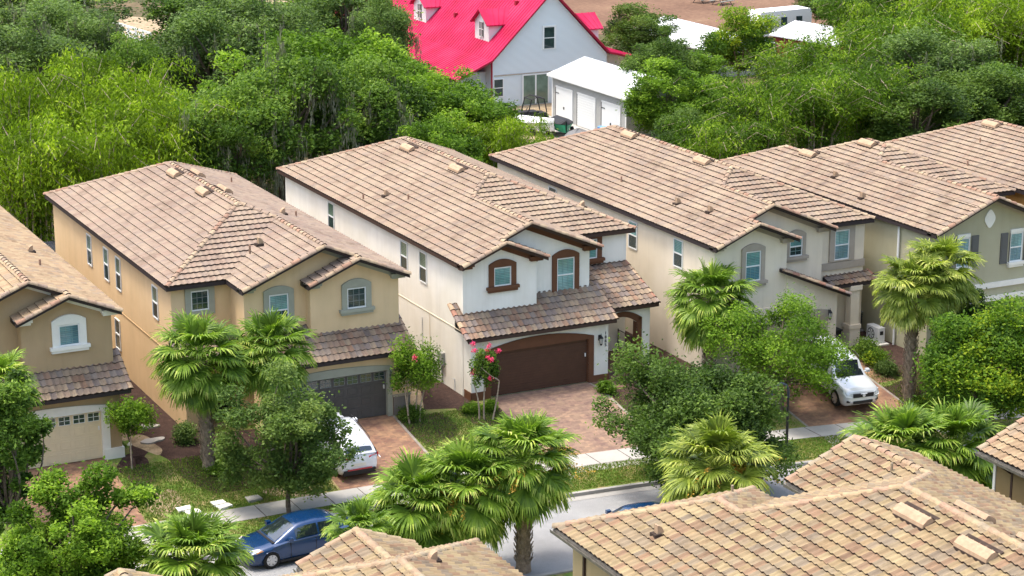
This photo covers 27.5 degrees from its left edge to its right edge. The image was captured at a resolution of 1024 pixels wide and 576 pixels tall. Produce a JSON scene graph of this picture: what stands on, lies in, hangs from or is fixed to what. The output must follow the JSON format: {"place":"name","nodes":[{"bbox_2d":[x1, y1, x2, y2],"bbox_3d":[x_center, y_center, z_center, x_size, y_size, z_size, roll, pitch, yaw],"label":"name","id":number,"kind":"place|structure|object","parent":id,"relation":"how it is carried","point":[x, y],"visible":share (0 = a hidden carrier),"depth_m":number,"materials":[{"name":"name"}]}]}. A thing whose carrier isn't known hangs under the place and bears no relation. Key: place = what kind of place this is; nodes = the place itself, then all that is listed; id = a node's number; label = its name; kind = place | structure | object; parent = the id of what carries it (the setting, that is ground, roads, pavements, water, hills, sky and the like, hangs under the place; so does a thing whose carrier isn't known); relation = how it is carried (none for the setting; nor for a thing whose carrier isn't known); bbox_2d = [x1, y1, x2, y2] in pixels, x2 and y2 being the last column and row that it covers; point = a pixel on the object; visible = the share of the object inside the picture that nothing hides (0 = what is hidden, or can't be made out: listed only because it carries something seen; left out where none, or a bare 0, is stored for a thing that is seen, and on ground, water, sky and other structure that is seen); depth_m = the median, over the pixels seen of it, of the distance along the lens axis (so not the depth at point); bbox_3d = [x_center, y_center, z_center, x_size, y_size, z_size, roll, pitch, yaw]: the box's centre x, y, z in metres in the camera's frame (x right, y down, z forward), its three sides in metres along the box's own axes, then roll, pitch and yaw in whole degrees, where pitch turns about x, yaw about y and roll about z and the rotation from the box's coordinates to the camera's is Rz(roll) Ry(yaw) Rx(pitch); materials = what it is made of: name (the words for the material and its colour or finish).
{"place":"outdoors","nodes":[
{"label":"outdoors","id":0,"kind":"place"},
{"bbox_2d":[7,458,145,536],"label":"driveway","id":1,"kind":"structure","parent":0,"point":[73,470],"depth_m":85.73,"materials":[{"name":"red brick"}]},
{"bbox_2d":[332,415,425,489],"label":"driveway","id":2,"kind":"structure","parent":0,"point":[389,436],"depth_m":90.54,"materials":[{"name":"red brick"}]},
{"bbox_2d":[318,412,380,476],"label":"crossover","id":3,"kind":"object","parent":2,"relation":"on","point":[368,464],"visible":0.41,"depth_m":87.49,"materials":[{"name":"white paint"}]},
{"bbox_2d":[282,526,522,575],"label":"two storey house","id":4,"kind":"structure","parent":0,"point":[356,551],"depth_m":61.41,"materials":[{"name":"beige tile"}]},
{"bbox_2d":[0,369,1019,570],"bbox_3d":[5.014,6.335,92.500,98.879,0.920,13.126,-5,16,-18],"label":"front lawn","id":5,"kind":"structure","parent":0,"point":[151,457],"depth_m":87.54,"materials":[{"name":"green plant"}]},
{"bbox_2d":[0,368,56,535],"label":"live oak tree","id":6,"kind":"object","parent":5,"relation":"on","point":[18,424],"visible":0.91,"depth_m":76.65,"materials":[{"name":"green plant"}]},
{"bbox_2d":[117,453,155,485],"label":"mulch bed","id":7,"kind":"object","parent":5,"relation":"on","point":[127,459],"visible":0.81,"depth_m":87.28,"materials":[{"name":"green soil"}]},
{"bbox_2d":[98,393,160,468],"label":"crape myrtle","id":8,"kind":"object","parent":7,"relation":"on","point":[131,418],"visible":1,"depth_m":86.12,"materials":[{"name":"green plant"}]},
{"bbox_2d":[120,379,283,492],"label":"mulch bed","id":9,"kind":"object","parent":5,"relation":"on","point":[166,421],"visible":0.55,"depth_m":89.69,"materials":[{"name":"brown soil"}]},
{"bbox_2d":[141,308,252,470],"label":"sabal palm","id":10,"kind":"object","parent":9,"relation":"on","point":[192,381],"visible":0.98,"depth_m":85.47,"materials":[{"name":"green plant"}]},
{"bbox_2d":[217,306,318,451],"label":"sabal palm","id":11,"kind":"object","parent":9,"relation":"on","point":[271,326],"visible":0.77,"depth_m":87.36,"materials":[{"name":"green plant"}]},
{"bbox_2d":[205,351,365,513],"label":"live oak tree","id":12,"kind":"object","parent":5,"relation":"on","point":[297,430],"visible":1,"depth_m":82.72,"materials":[{"name":"green plant"}]},
{"bbox_2d":[398,413,457,443],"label":"mulch bed","id":13,"kind":"object","parent":5,"relation":"on","point":[421,434],"visible":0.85,"depth_m":92.19,"materials":[{"name":"green soil"}]},
{"bbox_2d":[382,326,446,423],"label":"crape myrtle","id":14,"kind":"object","parent":13,"relation":"on","point":[424,366],"visible":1,"depth_m":91.57,"materials":[{"name":"green plant"}]},
{"bbox_2d":[456,402,503,427],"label":"mulch bed","id":15,"kind":"object","parent":5,"relation":"on","point":[472,420],"visible":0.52,"depth_m":93.63,"materials":[{"name":"green soil"}]},
{"bbox_2d":[467,340,501,419],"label":"crape myrtle","id":16,"kind":"object","parent":15,"relation":"on","point":[481,369],"visible":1,"depth_m":92.65,"materials":[{"name":"green plant"}]},
{"bbox_2d":[609,331,696,409],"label":"mulch bed","id":17,"kind":"object","parent":5,"relation":"on","point":[665,354],"visible":0.21,"depth_m":100.45,"materials":[{"name":"green soil"}]},
{"bbox_2d":[663,257,760,370],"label":"sabal palm","id":18,"kind":"object","parent":17,"relation":"on","point":[687,311],"visible":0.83,"depth_m":96.38,"materials":[{"name":"green plant"}]},
{"bbox_2d":[697,282,862,411],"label":"live oak tree","id":19,"kind":"object","parent":5,"relation":"on","point":[810,350],"visible":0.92,"depth_m":93.87,"materials":[{"name":"green plant"}]},
{"bbox_2d":[884,378,931,399],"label":"mulch bed","id":20,"kind":"object","parent":5,"relation":"on","point":[897,386],"visible":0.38,"depth_m":98.30,"materials":[{"name":"green soil"}]},
{"bbox_2d":[868,244,961,403],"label":"sabal palm","id":21,"kind":"object","parent":20,"relation":"on","point":[904,310],"visible":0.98,"depth_m":95.17,"materials":[{"name":"green plant"}]},
{"bbox_2d":[902,233,986,368],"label":"sabal palm","id":22,"kind":"object","parent":20,"relation":"on","point":[964,286],"visible":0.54,"depth_m":95.89,"materials":[{"name":"green plant"}]},
{"bbox_2d":[907,290,1023,431],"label":"broadleaf tree","id":23,"kind":"object","parent":5,"relation":"on","point":[954,371],"visible":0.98,"depth_m":90.86,"materials":[{"name":"green plant"}]},
{"bbox_2d":[0,407,1023,553],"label":"sidewalk","id":24,"kind":"structure","parent":0,"point":[271,508],"depth_m":86.55,"materials":[{"name":"concrete"}]},
{"bbox_2d":[2,0,1021,537],"bbox_3d":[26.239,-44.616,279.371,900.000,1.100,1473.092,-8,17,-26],"label":"ground","id":25,"kind":"structure","parent":0,"point":[134,4],"depth_m":225.13,"materials":[{"name":"green plant"}]},
{"bbox_2d":[0,59,101,213],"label":"bamboo clump","id":26,"kind":"object","parent":25,"relation":"on","point":[43,89],"visible":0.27,"depth_m":121.65,"materials":[{"name":"green plant"}]},
{"bbox_2d":[0,1,102,107],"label":"moss draped oak","id":27,"kind":"object","parent":25,"relation":"on","point":[17,48],"visible":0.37,"depth_m":149.47,"materials":[{"name":"green plant"}]},
{"bbox_2d":[0,104,110,241],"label":"bamboo clump","id":28,"kind":"object","parent":25,"relation":"on","point":[33,214],"visible":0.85,"depth_m":114.32,"materials":[{"name":"green plant"}]},
{"bbox_2d":[0,205,133,468],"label":"two storey house","id":29,"kind":"structure","parent":25,"relation":"on","point":[57,311],"depth_m":86.67,"materials":[{"name":"beige tile"}]},
{"bbox_2d":[20,411,102,468],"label":"garage door","id":30,"kind":"structure","parent":29,"relation":"in","point":[78,437],"depth_m":86.97,"materials":[{"name":"beige metal"}]},
{"bbox_2d":[50,314,90,353],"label":"window","id":31,"kind":"structure","parent":29,"relation":"in","point":[69,332],"depth_m":86.44,"materials":[{"name":"white paint"}]},
{"bbox_2d":[7,0,129,79],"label":"moss draped oak","id":32,"kind":"object","parent":25,"relation":"on","point":[70,23],"visible":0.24,"depth_m":163.21,"materials":[{"name":"green plant"}]},
{"bbox_2d":[0,0,141,75],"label":"moss draped oak","id":33,"kind":"object","parent":25,"relation":"on","point":[8,13],"visible":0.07,"depth_m":174.98,"materials":[{"name":"green plant"}]},
{"bbox_2d":[0,455,164,575],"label":"live oak tree","id":34,"kind":"object","parent":25,"relation":"on","point":[99,544],"visible":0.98,"depth_m":73.09,"materials":[{"name":"green plant"}]},
{"bbox_2d":[6,44,161,179],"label":"bamboo clump","id":35,"kind":"object","parent":25,"relation":"on","point":[68,61],"visible":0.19,"depth_m":125.74,"materials":[{"name":"green plant"}]},
{"bbox_2d":[14,91,177,200],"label":"bamboo clump","id":36,"kind":"object","parent":25,"relation":"on","point":[119,158],"visible":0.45,"depth_m":117.28,"materials":[{"name":"green plant"}]},
{"bbox_2d":[68,28,172,95],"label":"oak tree","id":37,"kind":"object","parent":25,"relation":"on","point":[142,53],"visible":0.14,"depth_m":143.58,"materials":[{"name":"green plant"}]},
{"bbox_2d":[70,53,196,130],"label":"bamboo clump","id":38,"kind":"object","parent":25,"relation":"on","point":[150,86],"visible":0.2,"depth_m":129.04,"materials":[{"name":"green plant"}]},
{"bbox_2d":[75,82,257,169],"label":"bamboo clump","id":39,"kind":"object","parent":25,"relation":"on","point":[166,146],"visible":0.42,"depth_m":120.10,"materials":[{"name":"green plant"}]},
{"bbox_2d":[130,501,255,575],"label":"sabal palm","id":40,"kind":"object","parent":25,"relation":"on","point":[195,532],"visible":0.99,"depth_m":72.78,"materials":[{"name":"green plant"}]},
{"bbox_2d":[128,0,273,70],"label":"oak tree","id":41,"kind":"object","parent":25,"relation":"on","point":[165,5],"visible":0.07,"depth_m":176.07,"materials":[{"name":"green plant"}]},
{"bbox_2d":[143,1,283,95],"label":"moss draped oak","id":42,"kind":"object","parent":25,"relation":"on","point":[184,34],"visible":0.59,"depth_m":153.57,"materials":[{"name":"green plant"}]},
{"bbox_2d":[43,161,416,430],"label":"two storey house","id":43,"kind":"structure","parent":25,"relation":"on","point":[147,249],"depth_m":93.05,"materials":[{"name":"tile"}]},
{"bbox_2d":[280,371,385,418],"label":"garage door","id":44,"kind":"structure","parent":43,"relation":"in","point":[363,395],"depth_m":92.24,"materials":[{"name":"grey metal"}]},
{"bbox_2d":[339,278,374,315],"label":"window","id":45,"kind":"structure","parent":43,"relation":"in","point":[356,294],"depth_m":92.06,"materials":[{"name":"grey paint"}]},
{"bbox_2d":[161,71,308,197],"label":"moss draped oak","id":46,"kind":"object","parent":25,"relation":"on","point":[260,164],"visible":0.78,"depth_m":122.13,"materials":[{"name":"green plant"}]},
{"bbox_2d":[153,0,335,89],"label":"moss draped oak","id":47,"kind":"object","parent":25,"relation":"on","point":[291,21],"visible":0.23,"depth_m":158.39,"materials":[{"name":"green plant"}]},
{"bbox_2d":[181,24,370,201],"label":"moss draped oak","id":48,"kind":"object","parent":25,"relation":"on","point":[303,81],"visible":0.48,"depth_m":125.60,"materials":[{"name":"green plant"}]},
{"bbox_2d":[207,24,358,158],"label":"broadleaf tree","id":49,"kind":"object","parent":25,"relation":"on","point":[312,45],"visible":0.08,"depth_m":139.70,"materials":[{"name":"green plant"}]},
{"bbox_2d":[277,0,423,51],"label":"moss draped oak","id":50,"kind":"object","parent":25,"relation":"on","point":[323,13],"visible":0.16,"depth_m":169.84,"materials":[{"name":"green plant"}]},
{"bbox_2d":[292,49,439,158],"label":"moss draped oak","id":51,"kind":"object","parent":25,"relation":"on","point":[388,111],"visible":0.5,"depth_m":130.78,"materials":[{"name":"green plant"}]},
{"bbox_2d":[329,23,424,70],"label":"broadleaf tree","id":52,"kind":"object","parent":25,"relation":"on","point":[364,43],"visible":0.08,"depth_m":142.47,"materials":[{"name":"green plant"}]},
{"bbox_2d":[339,0,421,60],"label":"moss draped oak","id":53,"kind":"object","parent":25,"relation":"on","point":[396,25],"visible":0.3,"depth_m":162.40,"materials":[{"name":"green plant"}]},
{"bbox_2d":[345,41,475,136],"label":"broadleaf tree","id":54,"kind":"object","parent":25,"relation":"on","point":[417,76],"visible":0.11,"depth_m":139.45,"materials":[{"name":"green plant"}]},
{"bbox_2d":[361,446,477,547],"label":"sabal palm","id":55,"kind":"object","parent":25,"relation":"on","point":[413,520],"visible":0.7,"depth_m":76.16,"materials":[{"name":"green plant"}]},
{"bbox_2d":[396,113,489,162],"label":"broadleaf tree","id":56,"kind":"object","parent":25,"relation":"on","point":[443,135],"visible":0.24,"depth_m":126.92,"materials":[{"name":"green plant"}]},
{"bbox_2d":[413,82,522,163],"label":"broadleaf tree","id":57,"kind":"object","parent":25,"relation":"on","point":[487,111],"visible":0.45,"depth_m":137.41,"materials":[{"name":"green plant"}]},
{"bbox_2d":[276,136,660,401],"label":"two storey house","id":58,"kind":"structure","parent":25,"relation":"on","point":[540,287],"depth_m":98.03,"materials":[{"name":"tile"}]},
{"bbox_2d":[491,339,586,395],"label":"garage door","id":59,"kind":"structure","parent":58,"relation":"in","point":[533,368],"depth_m":96.45,"materials":[{"name":"brown metal"}]},
{"bbox_2d":[552,249,579,293],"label":"window","id":60,"kind":"structure","parent":58,"relation":"in","point":[565,263],"depth_m":97.30,"materials":[{"name":"brown plastic"}]},
{"bbox_2d":[414,431,526,556],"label":"sabal palm","id":61,"kind":"object","parent":25,"relation":"on","point":[482,519],"visible":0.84,"depth_m":76.28,"materials":[{"name":"green plant"}]},
{"bbox_2d":[335,0,631,106],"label":"farmhouse","id":62,"kind":"object","parent":25,"relation":"on","point":[512,50],"visible":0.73,"depth_m":173.11,"materials":[{"name":"red"}]},
{"bbox_2d":[456,110,554,167],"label":"bamboo clump","id":63,"kind":"object","parent":25,"relation":"on","point":[515,134],"visible":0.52,"depth_m":134.36,"materials":[{"name":"green plant"}]},
{"bbox_2d":[464,408,595,573],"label":"sabal palm","id":64,"kind":"object","parent":25,"relation":"on","point":[534,490],"visible":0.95,"depth_m":76.96,"materials":[{"name":"green plant"}]},
{"bbox_2d":[489,125,877,372],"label":"two storey house","id":65,"kind":"structure","parent":25,"relation":"on","point":[680,208],"depth_m":102.51,"materials":[{"name":"tile"}]},
{"bbox_2d":[741,243,767,287],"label":"window","id":66,"kind":"structure","parent":65,"relation":"in","point":[752,255],"depth_m":98.48,"materials":[{"name":"white plastic"}]},
{"bbox_2d":[585,327,813,487],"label":"live oak tree","id":67,"kind":"object","parent":25,"relation":"on","point":[682,399],"visible":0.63,"depth_m":84.54,"materials":[{"name":"green plant"}]},
{"bbox_2d":[652,113,784,159],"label":"bamboo clump","id":68,"kind":"object","parent":25,"relation":"on","point":[729,142],"visible":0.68,"depth_m":133.57,"materials":[{"name":"green plant"}]},
{"bbox_2d":[721,43,808,96],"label":"bamboo clump","id":69,"kind":"object","parent":25,"relation":"on","point":[774,64],"visible":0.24,"depth_m":166.19,"materials":[{"name":"green plant"}]},
{"bbox_2d":[693,71,848,153],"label":"bamboo clump","id":70,"kind":"object","parent":25,"relation":"on","point":[754,105],"visible":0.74,"depth_m":139.40,"materials":[{"name":"green plant"}]},
{"bbox_2d":[730,60,907,149],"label":"bamboo clump","id":71,"kind":"object","parent":25,"relation":"on","point":[822,119],"visible":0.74,"depth_m":142.82,"materials":[{"name":"green plant"}]},
{"bbox_2d":[750,30,911,144],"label":"bamboo clump","id":72,"kind":"object","parent":25,"relation":"on","point":[814,50],"visible":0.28,"depth_m":154.65,"materials":[{"name":"green plant"}]},
{"bbox_2d":[789,55,929,143],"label":"bamboo clump","id":73,"kind":"object","parent":25,"relation":"on","point":[880,80],"visible":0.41,"depth_m":146.07,"materials":[{"name":"green plant"}]},
{"bbox_2d":[808,0,919,60],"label":"bamboo clump","id":74,"kind":"object","parent":25,"relation":"on","point":[851,11],"visible":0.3,"depth_m":172.31,"materials":[{"name":"green plant"}]},
{"bbox_2d":[720,138,1023,355],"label":"two storey house","id":75,"kind":"structure","parent":25,"relation":"on","point":[904,196],"depth_m":104.04,"materials":[{"name":"tile"}]},
{"bbox_2d":[807,2,987,112],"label":"bamboo clump","id":76,"kind":"object","parent":25,"relation":"on","point":[881,25],"visible":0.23,"depth_m":159.91,"materials":[{"name":"green plant"}]},
{"bbox_2d":[844,62,985,141],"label":"dark oak tree","id":77,"kind":"object","parent":25,"relation":"on","point":[933,92],"visible":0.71,"depth_m":143.85,"materials":[{"name":"green plant"}]},
{"bbox_2d":[849,23,1004,115],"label":"moss draped oak","id":78,"kind":"object","parent":25,"relation":"on","point":[942,54],"visible":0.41,"depth_m":154.12,"materials":[{"name":"green plant"}]},
{"bbox_2d":[875,0,1023,72],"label":"bamboo clump","id":79,"kind":"object","parent":25,"relation":"on","point":[942,5],"visible":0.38,"depth_m":168.38,"materials":[{"name":"green plant"}]},
{"bbox_2d":[885,119,1023,204],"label":"two storey house","id":80,"kind":"structure","parent":25,"relation":"on","point":[991,149],"depth_m":114.73,"materials":[{"name":"tile"}]},
{"bbox_2d":[912,61,1023,128],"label":"dark oak tree","id":81,"kind":"object","parent":25,"relation":"on","point":[994,97],"visible":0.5,"depth_m":147.57,"materials":[{"name":"green plant"}]},
{"bbox_2d":[950,0,1023,70],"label":"bamboo clump","id":82,"kind":"object","parent":25,"relation":"on","point":[1016,54],"visible":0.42,"depth_m":171.19,"materials":[{"name":"green plant"}]},
{"bbox_2d":[551,572,572,575],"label":"side lawn","id":83,"kind":"structure","parent":0,"point":[567,574],"depth_m":78.41,"materials":[{"name":"green plant"}]},
{"bbox_2d":[320,493,395,542],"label":"sabal palm","id":84,"kind":"object","parent":83,"relation":"on","point":[360,509],"visible":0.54,"depth_m":73.20,"materials":[{"name":"green plant"}]},
{"bbox_2d":[654,408,785,502],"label":"sabal palm","id":85,"kind":"object","parent":83,"relation":"on","point":[710,439],"visible":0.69,"depth_m":74.82,"materials":[{"name":"green plant"}]},
{"bbox_2d":[837,398,959,465],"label":"sabal palm","id":86,"kind":"object","parent":83,"relation":"on","point":[901,423],"visible":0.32,"depth_m":79.70,"materials":[{"name":"green plant"}]},
{"bbox_2d":[897,396,1007,488],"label":"sabal palm","id":87,"kind":"object","parent":83,"relation":"on","point":[966,417],"visible":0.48,"depth_m":80.01,"materials":[{"name":"green plant"}]},
{"bbox_2d":[491,382,637,455],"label":"driveway","id":88,"kind":"structure","parent":0,"point":[569,407],"depth_m":94.50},
{"bbox_2d":[239,451,977,575],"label":"road","id":89,"kind":"structure","parent":0,"point":[551,552],"depth_m":82.28,"materials":[{"name":"grey asphalt"}]},
{"bbox_2d":[236,508,357,568],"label":"sedan","id":90,"kind":"object","parent":89,"relation":"on","point":[290,536],"visible":0.7,"depth_m":79.67,"materials":[{"name":"blue paint"}]},
{"bbox_2d":[509,88,749,142],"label":"farm gravel yard","id":91,"kind":"structure","parent":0,"point":[543,108],"depth_m":171.47,"materials":[{"name":"beige gravel"}]},
{"bbox_2d":[547,56,678,138],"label":"metal garage","id":92,"kind":"structure","parent":91,"relation":"on","point":[587,92],"depth_m":162.56,"materials":[{"name":"grey metal"}]},
{"bbox_2d":[600,0,682,56],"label":"dark oak tree","id":93,"kind":"object","parent":91,"relation":"on","point":[626,31],"visible":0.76,"depth_m":184.28,"materials":[{"name":"green plant"}]},
{"bbox_2d":[615,22,706,82],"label":"dark oak tree","id":94,"kind":"object","parent":91,"relation":"on","point":[664,46],"visible":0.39,"depth_m":162.35,"materials":[{"name":"green plant"}]},
{"bbox_2d":[616,54,718,133],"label":"broadleaf tree","id":95,"kind":"object","parent":91,"relation":"on","point":[645,104],"visible":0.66,"depth_m":152.99,"materials":[{"name":"green plant"}]},
{"bbox_2d":[689,3,785,88],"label":"broadleaf tree","id":96,"kind":"object","parent":91,"relation":"on","point":[717,42],"visible":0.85,"depth_m":177.43,"materials":[{"name":"green plant"}]},
{"bbox_2d":[563,0,909,38],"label":"brown dirt yard","id":97,"kind":"structure","parent":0,"point":[698,11],"depth_m":231.11,"materials":[{"name":"brown soil"}]},
{"bbox_2d":[550,434,1023,575],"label":"two storey house","id":98,"kind":"structure","parent":0,"point":[856,505],"depth_m":61.12,"materials":[{"name":"beige tile"}]},
{"bbox_2d":[741,362,904,426],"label":"driveway","id":99,"kind":"structure","parent":0,"point":[812,410],"depth_m":96.26,"materials":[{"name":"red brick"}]},
{"bbox_2d":[797,335,878,405],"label":"sport utility vehicle","id":100,"kind":"object","parent":99,"relation":"on","point":[859,387],"visible":0.47,"depth_m":95.80,"materials":[{"name":"silver metal"}]},
{"bbox_2d":[975,417,1023,504],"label":"two storey house","id":101,"kind":"structure","parent":0,"point":[1002,451],"depth_m":71.77,"materials":[{"name":"beige tile"}]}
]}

